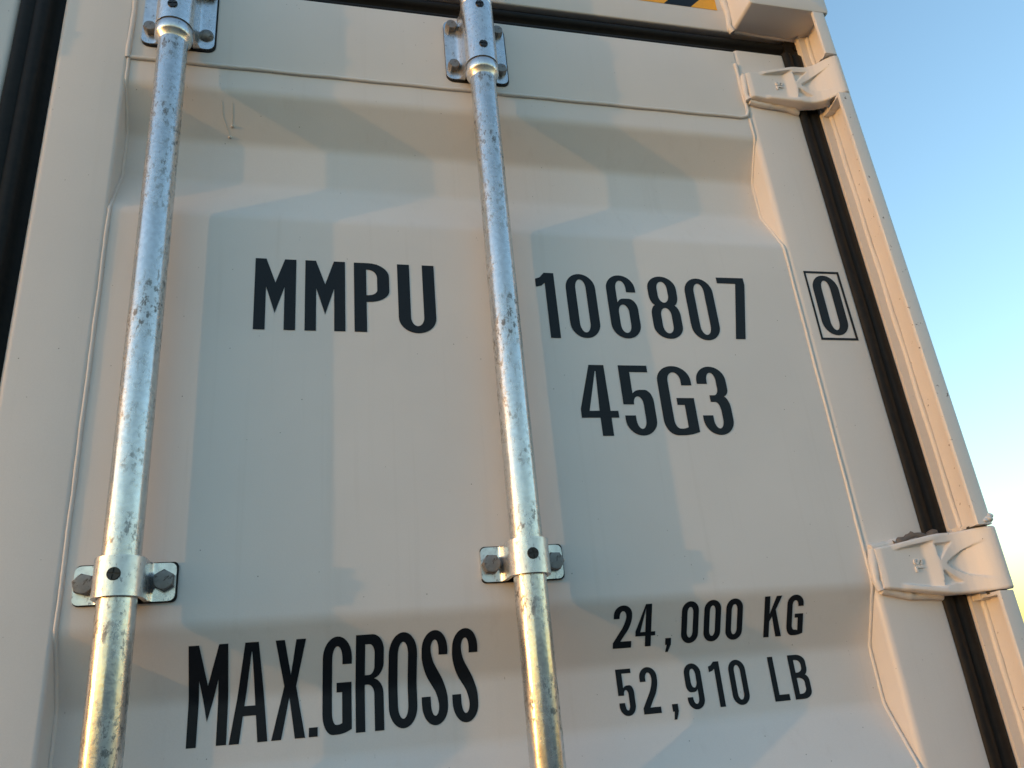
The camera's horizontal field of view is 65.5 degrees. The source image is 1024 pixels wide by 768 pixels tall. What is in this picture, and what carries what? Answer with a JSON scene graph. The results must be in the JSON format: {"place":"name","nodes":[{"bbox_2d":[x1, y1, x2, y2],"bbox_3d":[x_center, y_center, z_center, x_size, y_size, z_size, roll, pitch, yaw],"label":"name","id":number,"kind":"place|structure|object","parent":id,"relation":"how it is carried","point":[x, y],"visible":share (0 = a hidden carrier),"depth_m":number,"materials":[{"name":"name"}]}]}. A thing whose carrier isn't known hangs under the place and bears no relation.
{"place":"outdoors","nodes":[
{"label":"outdoors","id":0,"kind":"place"},
{"bbox_2d":[0,0,1023,767],"bbox_3d":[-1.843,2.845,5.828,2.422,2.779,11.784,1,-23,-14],"label":"shipping container","id":1,"kind":"object","parent":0,"point":[472,382],"visible":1,"depth_m":0.99,"materials":[{"name":"beige metal"}]},
{"bbox_2d":[0,0,66,381],"bbox_3d":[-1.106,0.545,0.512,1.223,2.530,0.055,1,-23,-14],"label":"door","id":2,"kind":"structure","parent":1,"relation":"in","point":[30,30],"depth_m":1.01,"materials":[{"name":"beige paint"}]},
{"bbox_2d":[0,0,1017,767],"bbox_3d":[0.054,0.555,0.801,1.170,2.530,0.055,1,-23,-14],"label":"door","id":3,"kind":"structure","parent":1,"relation":"in","point":[724,431],"depth_m":0.99,"materials":[{"name":"beige paint"}]},
{"bbox_2d":[824,0,1023,620],"label":"sky","id":4,"kind":"structure","parent":0,"point":[936,87],"materials":[{"name":"blue"}]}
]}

